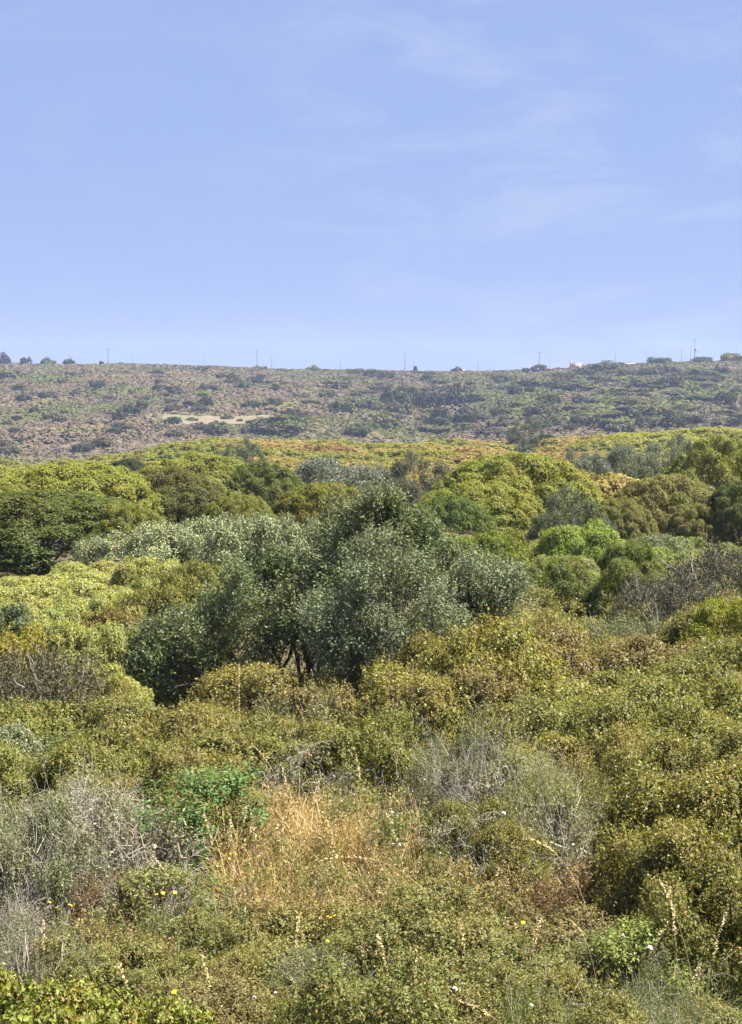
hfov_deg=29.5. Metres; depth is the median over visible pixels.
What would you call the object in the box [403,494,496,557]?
heath shrub
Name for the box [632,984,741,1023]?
grey green shrub
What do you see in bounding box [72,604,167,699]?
heath shrub
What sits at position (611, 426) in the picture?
hill shrub
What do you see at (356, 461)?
shrub
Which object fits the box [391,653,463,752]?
grey green shrub
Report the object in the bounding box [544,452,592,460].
shrub
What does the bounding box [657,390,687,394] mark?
hill shrub
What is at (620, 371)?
hill shrub
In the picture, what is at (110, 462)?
shrub
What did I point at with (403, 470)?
twiggy shrub
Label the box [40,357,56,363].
ridge bush
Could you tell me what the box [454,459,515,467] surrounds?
shrub
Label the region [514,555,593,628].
heath shrub
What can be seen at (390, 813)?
grass stalk
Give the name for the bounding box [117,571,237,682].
heath shrub
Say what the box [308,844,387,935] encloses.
dry weed
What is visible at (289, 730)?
mastic shrub
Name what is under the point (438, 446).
shrub
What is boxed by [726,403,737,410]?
hill shrub
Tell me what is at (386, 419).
hill shrub
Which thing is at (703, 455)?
heath shrub
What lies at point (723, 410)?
hill shrub
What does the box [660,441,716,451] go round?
shrub
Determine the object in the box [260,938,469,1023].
mastic shrub
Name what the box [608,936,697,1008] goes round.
mastic shrub
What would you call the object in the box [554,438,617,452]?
shrub
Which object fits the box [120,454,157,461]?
shrub
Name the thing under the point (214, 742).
mastic shrub
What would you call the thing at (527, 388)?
hill shrub
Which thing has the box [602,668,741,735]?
mastic shrub
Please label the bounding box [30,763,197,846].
mastic shrub
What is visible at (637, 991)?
grey green shrub
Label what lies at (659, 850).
mastic shrub
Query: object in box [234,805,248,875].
grass stalk
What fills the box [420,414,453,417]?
hill shrub
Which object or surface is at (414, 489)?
twiggy shrub
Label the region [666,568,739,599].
heath shrub
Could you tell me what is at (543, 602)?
mastic shrub
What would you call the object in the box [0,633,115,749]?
twiggy shrub
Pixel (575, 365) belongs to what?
ruined house
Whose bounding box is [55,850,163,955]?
dry weed
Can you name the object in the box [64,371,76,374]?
hill shrub
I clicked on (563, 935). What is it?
mastic shrub
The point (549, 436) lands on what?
heath shrub
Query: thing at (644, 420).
hill shrub
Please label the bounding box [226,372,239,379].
hill shrub
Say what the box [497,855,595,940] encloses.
dry weed
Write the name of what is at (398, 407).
hill shrub
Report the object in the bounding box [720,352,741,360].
ridge bush
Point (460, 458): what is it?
shrub
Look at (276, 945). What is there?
mastic shrub
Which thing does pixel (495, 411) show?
hill shrub
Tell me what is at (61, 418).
hill shrub
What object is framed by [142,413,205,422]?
dry field
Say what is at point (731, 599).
mastic shrub
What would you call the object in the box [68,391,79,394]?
hill shrub
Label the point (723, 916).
grass stalk
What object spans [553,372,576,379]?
hill shrub
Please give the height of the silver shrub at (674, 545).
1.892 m
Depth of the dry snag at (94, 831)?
11.38 m
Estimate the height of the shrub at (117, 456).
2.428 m
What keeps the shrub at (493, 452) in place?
on the ground at (152, 444)
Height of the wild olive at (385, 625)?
3.651 m
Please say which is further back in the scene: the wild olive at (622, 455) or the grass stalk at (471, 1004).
the wild olive at (622, 455)
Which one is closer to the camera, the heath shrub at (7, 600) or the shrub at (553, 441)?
the heath shrub at (7, 600)
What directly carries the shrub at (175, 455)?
on the ground at (152, 444)
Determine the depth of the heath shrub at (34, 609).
25.36 m
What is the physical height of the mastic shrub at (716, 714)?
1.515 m
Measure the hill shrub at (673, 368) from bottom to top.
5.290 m
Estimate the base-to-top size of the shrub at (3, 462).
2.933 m
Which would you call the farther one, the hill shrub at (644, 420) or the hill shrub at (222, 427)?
the hill shrub at (644, 420)
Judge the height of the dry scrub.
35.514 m
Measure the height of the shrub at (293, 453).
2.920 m
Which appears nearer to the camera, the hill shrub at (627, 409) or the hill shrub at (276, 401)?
the hill shrub at (627, 409)
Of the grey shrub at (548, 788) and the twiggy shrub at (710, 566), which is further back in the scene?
the twiggy shrub at (710, 566)
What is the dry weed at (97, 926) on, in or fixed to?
on the ground at (152, 444)
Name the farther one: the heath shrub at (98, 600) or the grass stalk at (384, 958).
the heath shrub at (98, 600)
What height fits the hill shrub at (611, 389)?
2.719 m
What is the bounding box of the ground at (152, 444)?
[0,364,741,1023]
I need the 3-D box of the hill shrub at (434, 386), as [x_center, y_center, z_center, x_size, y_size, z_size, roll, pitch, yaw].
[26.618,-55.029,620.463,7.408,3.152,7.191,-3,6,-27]
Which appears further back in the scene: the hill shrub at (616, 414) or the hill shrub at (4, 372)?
the hill shrub at (4, 372)
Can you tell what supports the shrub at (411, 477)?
on the ground at (152, 444)
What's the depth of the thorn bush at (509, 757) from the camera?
13.06 m
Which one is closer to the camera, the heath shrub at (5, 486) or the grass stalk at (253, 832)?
the grass stalk at (253, 832)
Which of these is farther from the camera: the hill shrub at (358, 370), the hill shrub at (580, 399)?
the hill shrub at (358, 370)
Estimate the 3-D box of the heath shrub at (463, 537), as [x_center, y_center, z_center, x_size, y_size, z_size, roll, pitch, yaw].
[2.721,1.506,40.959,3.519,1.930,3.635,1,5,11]
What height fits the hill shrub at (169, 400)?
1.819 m
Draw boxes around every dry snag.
[0,746,179,940]
[30,778,225,946]
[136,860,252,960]
[446,737,611,882]
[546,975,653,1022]
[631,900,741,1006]
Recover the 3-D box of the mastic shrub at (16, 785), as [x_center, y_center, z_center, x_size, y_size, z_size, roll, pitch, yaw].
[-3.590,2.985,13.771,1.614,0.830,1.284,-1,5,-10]
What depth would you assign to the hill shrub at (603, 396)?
513.23 m
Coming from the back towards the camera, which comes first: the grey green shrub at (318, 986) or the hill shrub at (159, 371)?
the hill shrub at (159, 371)
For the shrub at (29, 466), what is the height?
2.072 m
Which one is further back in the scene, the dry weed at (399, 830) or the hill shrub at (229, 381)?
the hill shrub at (229, 381)
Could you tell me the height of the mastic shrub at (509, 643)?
2.564 m
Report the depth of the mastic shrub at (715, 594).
28.94 m
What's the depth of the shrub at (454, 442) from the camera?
208.62 m
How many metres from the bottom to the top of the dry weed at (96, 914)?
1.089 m
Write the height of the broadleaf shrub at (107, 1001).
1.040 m
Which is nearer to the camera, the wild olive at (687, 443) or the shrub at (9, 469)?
the wild olive at (687, 443)
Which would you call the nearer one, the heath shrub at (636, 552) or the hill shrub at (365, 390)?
the heath shrub at (636, 552)
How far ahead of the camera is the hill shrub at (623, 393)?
537.69 m
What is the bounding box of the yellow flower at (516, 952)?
[515,927,516,997]
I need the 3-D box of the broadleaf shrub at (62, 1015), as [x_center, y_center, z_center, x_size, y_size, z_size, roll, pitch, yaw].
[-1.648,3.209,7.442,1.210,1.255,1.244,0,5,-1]
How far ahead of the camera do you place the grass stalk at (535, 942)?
8.57 m
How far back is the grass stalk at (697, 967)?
8.37 m
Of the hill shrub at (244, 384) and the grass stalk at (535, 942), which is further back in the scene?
the hill shrub at (244, 384)
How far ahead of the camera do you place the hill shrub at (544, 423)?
433.10 m
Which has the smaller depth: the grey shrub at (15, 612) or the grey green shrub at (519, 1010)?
the grey green shrub at (519, 1010)
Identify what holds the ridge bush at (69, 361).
on the ground at (152, 444)
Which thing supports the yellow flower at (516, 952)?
on the ground at (152, 444)
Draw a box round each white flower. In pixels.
[398,844,400,934]
[502,812,504,841]
[572,843,573,919]
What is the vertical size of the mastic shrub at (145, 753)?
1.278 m
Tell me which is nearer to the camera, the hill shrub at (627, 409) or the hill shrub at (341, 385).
the hill shrub at (627, 409)
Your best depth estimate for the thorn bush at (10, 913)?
9.93 m
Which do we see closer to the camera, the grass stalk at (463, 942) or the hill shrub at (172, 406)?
the grass stalk at (463, 942)
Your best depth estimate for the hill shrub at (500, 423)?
446.90 m
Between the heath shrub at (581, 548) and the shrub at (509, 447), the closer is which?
the heath shrub at (581, 548)
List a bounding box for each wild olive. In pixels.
[97,474,467,713]
[290,453,385,519]
[291,514,483,688]
[347,462,398,488]
[409,542,542,651]
[552,447,616,499]
[593,441,663,481]
[631,425,707,481]
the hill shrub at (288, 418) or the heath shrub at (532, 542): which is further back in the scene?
the hill shrub at (288, 418)
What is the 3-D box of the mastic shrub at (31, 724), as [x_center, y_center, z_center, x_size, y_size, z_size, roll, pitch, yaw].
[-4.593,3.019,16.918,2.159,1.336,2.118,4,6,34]
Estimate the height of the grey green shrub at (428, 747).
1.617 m
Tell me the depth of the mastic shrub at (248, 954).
9.42 m
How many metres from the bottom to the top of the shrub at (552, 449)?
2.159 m
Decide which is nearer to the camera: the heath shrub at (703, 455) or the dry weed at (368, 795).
the dry weed at (368, 795)
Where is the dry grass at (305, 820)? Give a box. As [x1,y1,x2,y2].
[71,780,595,966]
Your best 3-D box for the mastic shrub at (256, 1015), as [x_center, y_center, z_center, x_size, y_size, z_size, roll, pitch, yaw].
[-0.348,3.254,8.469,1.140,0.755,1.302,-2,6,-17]
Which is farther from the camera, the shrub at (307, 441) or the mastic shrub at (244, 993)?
the shrub at (307, 441)
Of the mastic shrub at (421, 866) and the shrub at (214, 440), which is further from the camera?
the shrub at (214, 440)
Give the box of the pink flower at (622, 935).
[620,934,624,996]
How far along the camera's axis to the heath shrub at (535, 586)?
32.02 m
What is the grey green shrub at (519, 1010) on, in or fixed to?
on the ground at (152, 444)
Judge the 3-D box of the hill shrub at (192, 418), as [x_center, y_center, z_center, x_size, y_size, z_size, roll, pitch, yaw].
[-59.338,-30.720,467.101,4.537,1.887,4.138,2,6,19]
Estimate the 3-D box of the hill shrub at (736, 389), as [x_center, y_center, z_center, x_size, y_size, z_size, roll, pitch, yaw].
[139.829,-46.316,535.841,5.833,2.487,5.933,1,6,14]
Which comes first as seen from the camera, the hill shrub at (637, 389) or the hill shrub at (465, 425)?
the hill shrub at (465, 425)
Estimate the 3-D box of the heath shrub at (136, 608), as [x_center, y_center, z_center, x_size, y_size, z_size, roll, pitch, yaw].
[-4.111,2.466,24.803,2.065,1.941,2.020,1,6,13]
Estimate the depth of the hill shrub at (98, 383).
565.31 m
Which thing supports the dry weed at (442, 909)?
on the ground at (152, 444)
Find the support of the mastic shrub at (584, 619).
on the ground at (152, 444)
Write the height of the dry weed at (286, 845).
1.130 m
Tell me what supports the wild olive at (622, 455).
on the ground at (152, 444)
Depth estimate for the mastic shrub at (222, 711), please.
18.37 m
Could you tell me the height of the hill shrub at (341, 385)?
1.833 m
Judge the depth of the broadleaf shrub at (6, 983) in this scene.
8.57 m
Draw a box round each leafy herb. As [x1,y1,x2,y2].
[95,750,290,907]
[95,859,233,968]
[575,909,730,1016]
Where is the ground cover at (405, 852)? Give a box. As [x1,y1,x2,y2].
[5,576,741,1022]
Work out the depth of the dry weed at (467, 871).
11.15 m
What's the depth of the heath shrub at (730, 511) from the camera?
49.36 m
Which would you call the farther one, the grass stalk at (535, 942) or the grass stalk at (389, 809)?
the grass stalk at (389, 809)
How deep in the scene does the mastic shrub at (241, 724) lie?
16.89 m
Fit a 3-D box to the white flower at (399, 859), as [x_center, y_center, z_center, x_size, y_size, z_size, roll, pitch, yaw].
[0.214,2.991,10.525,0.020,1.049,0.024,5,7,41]
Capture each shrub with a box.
[0,369,17,377]
[0,437,10,446]
[0,446,20,454]
[0,458,26,467]
[0,464,58,468]
[0,467,26,473]
[0,471,22,478]
[0,476,23,481]
[0,480,57,551]
[0,484,169,576]
[0,575,44,587]
[0,576,117,603]
[0,594,18,605]
[0,600,56,631]
[0,602,66,655]
[0,603,53,634]
[0,618,100,669]
[0,622,72,720]
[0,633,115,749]
[0,647,57,717]
[0,699,59,759]
[0,716,56,807]
[0,739,60,826]
[0,769,54,832]
[0,774,91,944]
[0,888,107,988]
[0,962,54,1014]
[0,972,106,1023]
[1,458,176,549]
[1,693,122,753]
[4,667,43,710]
[4,733,148,820]
[7,997,153,1023]
[8,427,20,432]
[8,571,126,606]
[10,415,21,419]
[11,385,33,389]
[14,392,32,400]
[14,437,26,441]
[16,467,36,471]
[17,589,87,615]
[29,407,40,412]
[29,919,172,997]
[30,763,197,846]
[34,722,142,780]
[35,390,57,397]
[35,643,139,680]
[36,671,136,727]
[39,603,104,632]
[41,412,61,418]
[41,559,118,583]
[43,963,162,998]
[44,596,90,609]
[46,458,82,464]
[52,416,67,421]
[55,585,113,605]
[55,721,148,788]
[58,689,198,742]
[60,974,173,1023]
[61,460,101,464]
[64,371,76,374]
[66,535,152,565]
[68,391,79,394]
[69,441,95,450]
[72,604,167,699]
[74,663,154,728]
[77,619,178,713]
[82,453,123,460]
[82,501,163,564]
[83,588,137,615]
[84,584,138,598]
[86,518,221,571]
[88,380,105,387]
[90,437,113,445]
[95,695,246,772]
[95,986,219,1023]
[96,451,133,461]
[102,395,113,399]
[102,459,138,465]
[104,555,180,593]
[105,427,124,433]
[106,598,194,694]
[108,466,227,526]
[110,458,145,471]
[111,421,132,425]
[111,424,135,429]
[111,573,156,585]
[112,411,124,419]
[116,404,141,415]
[116,940,290,1022]
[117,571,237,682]
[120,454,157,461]
[124,733,201,808]
[127,974,266,1023]
[129,446,179,455]
[130,742,268,861]
[131,452,285,522]
[131,955,275,1023]
[135,400,148,408]
[136,761,235,833]
[140,395,152,398]
[142,697,263,743]
[145,442,182,450]
[148,370,165,373]
[152,384,169,389]
[153,450,206,460]
[154,379,164,382]
[156,512,263,564]
[157,441,214,454]
[157,559,248,634]
[162,404,183,409]
[163,399,176,401]
[163,416,182,423]
[164,723,333,837]
[165,429,182,435]
[165,898,295,985]
[167,385,183,393]
[170,659,321,718]
[172,454,219,459]
[178,509,318,607]
[182,399,201,405]
[185,436,256,451]
[186,417,198,420]
[190,403,208,410]
[191,421,208,429]
[192,365,209,369]
[198,561,261,600]
[199,384,220,389]
[199,393,213,405]
[200,493,277,523]
[203,421,231,433]
[205,447,262,457]
[207,440,266,452]
[209,897,374,997]
[211,1008,244,1023]
[216,373,226,376]
[218,433,266,463]
[220,415,234,418]
[220,453,314,517]
[220,677,375,774]
[220,714,306,798]
[222,379,235,382]
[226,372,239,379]
[231,448,314,459]
[234,381,255,387]
[237,979,357,1023]
[238,701,341,806]
[239,730,387,820]
[240,399,261,406]
[240,426,251,431]
[240,443,309,455]
[245,516,351,598]
[246,455,305,463]
[248,875,359,935]
[249,376,262,382]
[249,416,268,424]
[249,420,271,432]
[250,671,356,730]
[254,458,305,470]
[255,421,305,434]
[256,934,370,1005]
[257,439,305,444]
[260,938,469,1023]
[262,397,283,405]
[262,666,364,706]
[264,413,310,430]
[264,958,386,1022]
[267,481,379,555]
[271,384,279,390]
[274,368,292,371]
[282,407,309,416]
[283,441,314,451]
[286,393,309,396]
[296,440,316,443]
[296,464,374,471]
[299,700,437,831]
[301,399,320,403]
[302,451,347,459]
[303,441,367,453]
[308,438,367,451]
[309,451,388,461]
[309,889,512,1023]
[318,389,337,396]
[320,978,478,1023]
[322,380,353,383]
[325,384,349,387]
[325,458,373,464]
[327,399,354,411]
[333,701,460,819]
[334,649,484,806]
[339,397,357,403]
[340,667,402,692]
[344,421,372,435]
[345,664,475,791]
[345,869,515,981]
[347,368,365,372]
[350,391,361,395]
[351,389,379,392]
[351,855,484,939]
[352,966,501,1022]
[354,461,416,467]
[355,397,382,408]
[358,623,500,705]
[362,368,379,376]
[363,443,392,449]
[365,422,379,427]
[365,448,396,451]
[367,474,426,550]
[368,381,392,391]
[368,448,403,457]
[373,415,399,426]
[374,414,401,416]
[375,447,450,460]
[377,370,396,377]
[377,456,457,466]
[379,387,406,403]
[383,402,415,413]
[386,713,527,807]
[388,439,453,524]
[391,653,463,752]
[392,414,405,419]
[393,442,452,448]
[393,449,462,465]
[395,386,431,390]
[397,384,420,392]
[397,443,453,449]
[401,791,572,908]
[402,602,571,751]
[403,474,440,494]
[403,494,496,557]
[405,391,429,403]
[409,479,549,535]
[411,465,449,473]
[411,792,533,881]
[414,371,435,373]
[414,424,454,431]
[414,531,490,570]
[416,663,566,788]
[419,374,435,380]
[419,408,432,412]
[420,391,445,407]
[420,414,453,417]
[422,415,448,425]
[425,384,439,389]
[426,437,475,446]
[427,379,448,383]
[428,405,450,420]
[428,607,537,645]
[431,443,605,533]
[435,528,534,597]
[441,386,463,404]
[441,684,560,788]
[443,379,481,392]
[443,452,503,464]
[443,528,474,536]
[444,957,600,1023]
[449,449,518,457]
[452,445,508,452]
[453,405,475,424]
[453,928,633,1023]
[454,443,525,451]
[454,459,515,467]
[455,422,473,430]
[455,695,570,802]
[456,390,485,401]
[456,899,652,1015]
[456,1017,508,1023]
[457,437,485,443]
[457,574,556,620]
[459,583,565,626]
[460,815,559,908]
[465,898,585,948]
[471,410,484,418]
[473,440,524,447]
[473,525,531,561]
[474,427,523,434]
[476,415,488,419]
[479,729,616,827]
[480,736,618,884]
[481,617,635,648]
[484,602,595,680]
[489,405,512,415]
[489,956,600,1023]
[490,373,517,378]
[491,421,514,425]
[492,661,570,709]
[493,377,505,381]
[496,399,507,404]
[498,385,515,389]
[499,415,509,420]
[503,400,527,406]
[504,682,689,746]
[507,384,522,394]
[507,974,656,1023]
[514,377,544,385]
[514,443,535,452]
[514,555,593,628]
[522,616,665,684]
[523,400,561,414]
[524,383,533,391]
[524,543,548,563]
[525,403,553,416]
[525,414,550,421]
[525,475,617,544]
[526,438,574,451]
[527,539,599,555]
[527,554,602,574]
[529,518,625,562]
[530,364,546,369]
[532,612,602,636]
[534,417,553,428]
[535,445,582,453]
[536,392,565,402]
[536,666,688,741]
[538,586,635,619]
[542,371,578,376]
[544,377,564,387]
[544,434,556,443]
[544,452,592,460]
[545,415,563,424]
[545,471,639,498]
[548,379,597,389]
[550,435,586,443]
[550,662,650,714]
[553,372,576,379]
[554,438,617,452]
[555,686,714,798]
[557,715,673,835]
[559,455,588,462]
[560,541,624,556]
[560,571,619,621]
[561,405,589,409]
[562,422,577,429]
[564,451,609,456]
[564,912,740,1021]
[565,438,646,452]
[569,413,595,423]
[570,721,719,843]
[571,394,584,399]
[571,630,715,691]
[572,367,598,374]
[572,433,627,440]
[573,397,588,402]
[575,495,659,540]
[579,813,716,932]
[580,410,624,417]
[580,557,668,619]
[583,607,674,650]
[584,630,625,670]
[585,360,622,369]
[585,394,625,398]
[586,375,602,379]
[588,598,670,636]
[589,399,600,403]
[589,434,646,450]
[589,536,665,575]
[591,418,615,427]
[592,958,719,1023]
[593,753,741,896]
[593,987,697,1023]
[595,387,640,392]
[596,473,723,539]
[599,565,710,637]
[602,370,616,373]
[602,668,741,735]
[603,391,637,395]
[604,420,637,431]
[607,377,629,380]
[607,448,666,457]
[607,855,741,1008]
[608,808,741,970]
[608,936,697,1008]
[609,405,646,415]
[613,397,646,404]
[614,368,636,375]
[616,431,657,438]
[619,379,657,385]
[624,388,653,391]
[630,431,699,439]
[632,708,739,771]
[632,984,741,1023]
[634,415,657,425]
[635,400,666,413]
[635,530,695,557]
[636,391,650,395]
[636,436,698,448]
[638,365,686,373]
[638,369,653,374]
[640,631,741,704]
[645,450,673,458]
[645,533,741,618]
[646,546,692,561]
[648,384,671,387]
[649,601,740,651]
[653,717,741,824]
[654,428,712,438]
[656,554,730,577]
[657,375,684,386]
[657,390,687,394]
[657,408,676,414]
[658,433,741,529]
[658,702,732,765]
[660,413,686,427]
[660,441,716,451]
[661,499,738,546]
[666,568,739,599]
[666,588,740,616]
[666,820,741,1011]
[666,992,741,1023]
[667,594,741,657]
[669,394,700,399]
[672,371,688,375]
[672,593,741,624]
[673,404,696,411]
[673,536,722,549]
[675,413,706,422]
[677,542,741,561]
[678,426,741,437]
[684,663,741,710]
[688,368,705,374]
[689,376,721,380]
[689,394,715,399]
[694,481,741,547]
[697,371,725,374]
[698,383,717,387]
[705,370,718,376]
[708,408,735,412]
[710,374,725,380]
[710,420,721,425]
[712,430,741,438]
[713,366,731,373]
[714,392,737,404]
[720,564,741,580]
[725,413,741,424]
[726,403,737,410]
[731,387,741,391]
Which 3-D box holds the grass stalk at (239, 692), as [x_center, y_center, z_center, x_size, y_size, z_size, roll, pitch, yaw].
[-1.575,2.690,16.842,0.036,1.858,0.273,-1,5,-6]
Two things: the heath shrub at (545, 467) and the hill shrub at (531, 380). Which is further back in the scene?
the hill shrub at (531, 380)
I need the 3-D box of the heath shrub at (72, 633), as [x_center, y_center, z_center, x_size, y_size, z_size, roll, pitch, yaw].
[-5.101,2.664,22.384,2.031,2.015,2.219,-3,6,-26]
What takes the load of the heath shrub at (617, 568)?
on the ground at (152, 444)
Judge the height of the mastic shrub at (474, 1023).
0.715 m
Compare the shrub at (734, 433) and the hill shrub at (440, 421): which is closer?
the shrub at (734, 433)
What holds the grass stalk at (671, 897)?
on the ground at (152, 444)
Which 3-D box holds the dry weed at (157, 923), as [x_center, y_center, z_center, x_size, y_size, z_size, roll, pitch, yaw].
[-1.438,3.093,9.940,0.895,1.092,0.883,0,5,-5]
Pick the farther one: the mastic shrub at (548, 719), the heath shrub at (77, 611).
the heath shrub at (77, 611)
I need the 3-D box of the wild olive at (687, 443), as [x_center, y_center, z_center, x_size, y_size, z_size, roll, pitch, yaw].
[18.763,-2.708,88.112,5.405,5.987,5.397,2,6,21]
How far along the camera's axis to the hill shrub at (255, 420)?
438.85 m
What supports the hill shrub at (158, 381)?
on the ground at (152, 444)
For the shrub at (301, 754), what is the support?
on the ground at (152, 444)
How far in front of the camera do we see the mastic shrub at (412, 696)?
17.17 m
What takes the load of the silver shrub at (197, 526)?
on the ground at (152, 444)
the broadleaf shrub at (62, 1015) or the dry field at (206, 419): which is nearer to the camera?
the broadleaf shrub at (62, 1015)
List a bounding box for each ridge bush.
[0,352,12,363]
[19,357,32,363]
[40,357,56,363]
[62,358,74,363]
[305,365,320,370]
[451,366,462,370]
[646,356,672,362]
[690,356,713,361]
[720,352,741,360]
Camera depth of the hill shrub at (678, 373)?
635.67 m
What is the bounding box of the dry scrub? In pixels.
[0,359,741,464]
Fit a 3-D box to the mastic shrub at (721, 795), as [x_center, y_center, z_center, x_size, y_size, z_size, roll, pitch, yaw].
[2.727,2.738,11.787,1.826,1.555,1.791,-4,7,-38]
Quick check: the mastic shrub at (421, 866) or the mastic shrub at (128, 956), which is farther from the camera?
the mastic shrub at (421, 866)
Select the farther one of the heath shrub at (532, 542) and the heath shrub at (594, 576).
the heath shrub at (532, 542)
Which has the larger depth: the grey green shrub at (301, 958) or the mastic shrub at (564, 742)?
the mastic shrub at (564, 742)
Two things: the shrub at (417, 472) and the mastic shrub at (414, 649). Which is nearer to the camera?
the mastic shrub at (414, 649)
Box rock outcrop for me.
[614,424,624,431]
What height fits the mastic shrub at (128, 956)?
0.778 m
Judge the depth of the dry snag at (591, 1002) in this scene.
8.68 m
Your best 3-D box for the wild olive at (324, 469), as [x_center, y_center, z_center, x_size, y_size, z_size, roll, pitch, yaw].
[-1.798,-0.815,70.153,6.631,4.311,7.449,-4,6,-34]
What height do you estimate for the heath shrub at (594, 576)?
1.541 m
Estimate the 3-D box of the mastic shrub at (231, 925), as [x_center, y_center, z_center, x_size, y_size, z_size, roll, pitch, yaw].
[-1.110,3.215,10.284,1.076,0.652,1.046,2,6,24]
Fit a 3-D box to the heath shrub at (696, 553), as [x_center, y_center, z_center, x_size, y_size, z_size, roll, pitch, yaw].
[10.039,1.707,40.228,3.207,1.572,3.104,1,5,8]
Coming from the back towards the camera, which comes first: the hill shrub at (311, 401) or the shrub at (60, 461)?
the hill shrub at (311, 401)
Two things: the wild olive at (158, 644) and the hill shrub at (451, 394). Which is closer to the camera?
the wild olive at (158, 644)
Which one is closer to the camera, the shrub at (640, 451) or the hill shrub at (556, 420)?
the shrub at (640, 451)
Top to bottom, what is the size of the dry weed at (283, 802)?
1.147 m
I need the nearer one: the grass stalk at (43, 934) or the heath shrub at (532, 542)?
the grass stalk at (43, 934)
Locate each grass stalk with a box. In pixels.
[41,920,45,970]
[117,961,130,993]
[152,855,194,949]
[199,952,215,1021]
[203,815,219,883]
[228,814,232,915]
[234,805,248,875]
[238,662,240,725]
[249,808,259,872]
[252,745,286,810]
[268,807,288,902]
[280,762,294,831]
[295,915,300,975]
[303,776,321,868]
[303,849,340,940]
[319,856,431,900]
[321,809,340,877]
[328,823,336,914]
[354,749,363,822]
[376,934,388,976]
[378,787,396,871]
[385,809,401,862]
[388,791,392,872]
[412,949,418,1008]
[457,918,469,1001]
[457,998,500,1023]
[524,836,592,932]
[527,918,542,994]
[566,918,598,997]
[639,922,667,980]
[659,879,696,1012]
[669,886,679,1023]
[683,961,701,1017]
[700,909,727,1021]
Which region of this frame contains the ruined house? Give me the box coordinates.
[570,359,588,367]
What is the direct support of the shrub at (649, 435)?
on the ground at (152, 444)
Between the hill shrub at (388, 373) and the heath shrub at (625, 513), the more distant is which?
the hill shrub at (388, 373)
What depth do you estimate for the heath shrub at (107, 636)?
21.98 m
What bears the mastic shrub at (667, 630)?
on the ground at (152, 444)
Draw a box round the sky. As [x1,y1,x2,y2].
[0,0,741,370]
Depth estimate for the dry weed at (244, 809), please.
12.44 m
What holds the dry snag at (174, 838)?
on the ground at (152, 444)
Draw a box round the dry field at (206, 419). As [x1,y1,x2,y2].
[165,415,272,424]
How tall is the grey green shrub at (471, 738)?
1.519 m
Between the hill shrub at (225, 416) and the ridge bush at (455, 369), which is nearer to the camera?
the hill shrub at (225, 416)
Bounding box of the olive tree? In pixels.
[506,413,548,447]
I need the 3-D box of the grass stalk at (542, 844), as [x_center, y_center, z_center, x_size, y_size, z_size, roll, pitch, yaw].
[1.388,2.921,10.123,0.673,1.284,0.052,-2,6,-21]
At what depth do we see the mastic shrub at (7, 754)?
14.18 m
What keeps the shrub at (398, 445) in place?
on the ground at (152, 444)
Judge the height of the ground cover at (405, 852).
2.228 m
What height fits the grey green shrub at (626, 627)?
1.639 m
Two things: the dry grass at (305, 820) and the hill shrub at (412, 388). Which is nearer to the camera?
the dry grass at (305, 820)
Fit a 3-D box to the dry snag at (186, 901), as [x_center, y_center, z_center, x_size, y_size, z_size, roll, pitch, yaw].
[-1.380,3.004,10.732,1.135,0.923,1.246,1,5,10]
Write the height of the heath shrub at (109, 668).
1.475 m
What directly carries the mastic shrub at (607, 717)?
on the ground at (152, 444)
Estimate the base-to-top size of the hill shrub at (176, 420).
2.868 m
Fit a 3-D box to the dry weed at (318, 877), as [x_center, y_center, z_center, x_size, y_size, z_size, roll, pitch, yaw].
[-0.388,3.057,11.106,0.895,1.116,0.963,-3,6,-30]
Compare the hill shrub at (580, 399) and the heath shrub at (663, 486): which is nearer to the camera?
the heath shrub at (663, 486)
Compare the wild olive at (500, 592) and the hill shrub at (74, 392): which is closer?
the wild olive at (500, 592)
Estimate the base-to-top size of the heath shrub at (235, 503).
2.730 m
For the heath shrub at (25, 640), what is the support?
on the ground at (152, 444)
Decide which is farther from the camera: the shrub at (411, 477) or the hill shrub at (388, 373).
the hill shrub at (388, 373)
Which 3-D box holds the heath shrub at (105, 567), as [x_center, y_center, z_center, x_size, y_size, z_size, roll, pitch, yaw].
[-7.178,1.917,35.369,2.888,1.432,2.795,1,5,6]
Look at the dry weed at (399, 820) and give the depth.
12.26 m
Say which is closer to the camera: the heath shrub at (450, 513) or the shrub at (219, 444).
the heath shrub at (450, 513)
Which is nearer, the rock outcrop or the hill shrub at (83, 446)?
the hill shrub at (83, 446)
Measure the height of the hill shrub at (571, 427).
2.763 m
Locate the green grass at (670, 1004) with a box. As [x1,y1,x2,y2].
[20,828,741,1023]
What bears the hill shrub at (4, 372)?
on the ground at (152, 444)
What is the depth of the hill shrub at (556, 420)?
437.78 m
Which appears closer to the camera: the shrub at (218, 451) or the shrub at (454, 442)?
the shrub at (218, 451)
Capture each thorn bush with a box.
[0,732,145,946]
[0,871,60,983]
[27,748,198,912]
[85,778,197,909]
[369,725,503,854]
[434,695,596,867]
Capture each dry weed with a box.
[15,874,130,993]
[40,863,151,976]
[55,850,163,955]
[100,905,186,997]
[103,859,202,956]
[114,882,228,994]
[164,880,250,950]
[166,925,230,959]
[188,792,287,868]
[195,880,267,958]
[200,790,297,900]
[206,873,300,974]
[221,829,329,944]
[238,865,350,972]
[239,806,337,905]
[248,754,325,855]
[261,825,376,933]
[269,748,363,827]
[281,806,381,894]
[295,769,403,873]
[304,874,396,958]
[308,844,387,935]
[316,812,410,910]
[328,825,422,906]
[332,767,420,850]
[340,774,452,881]
[350,853,418,904]
[357,786,452,884]
[362,855,464,964]
[382,824,488,897]
[400,856,476,951]
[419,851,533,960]
[420,831,523,926]
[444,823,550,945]
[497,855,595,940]
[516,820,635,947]
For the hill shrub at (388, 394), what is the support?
on the ground at (152, 444)

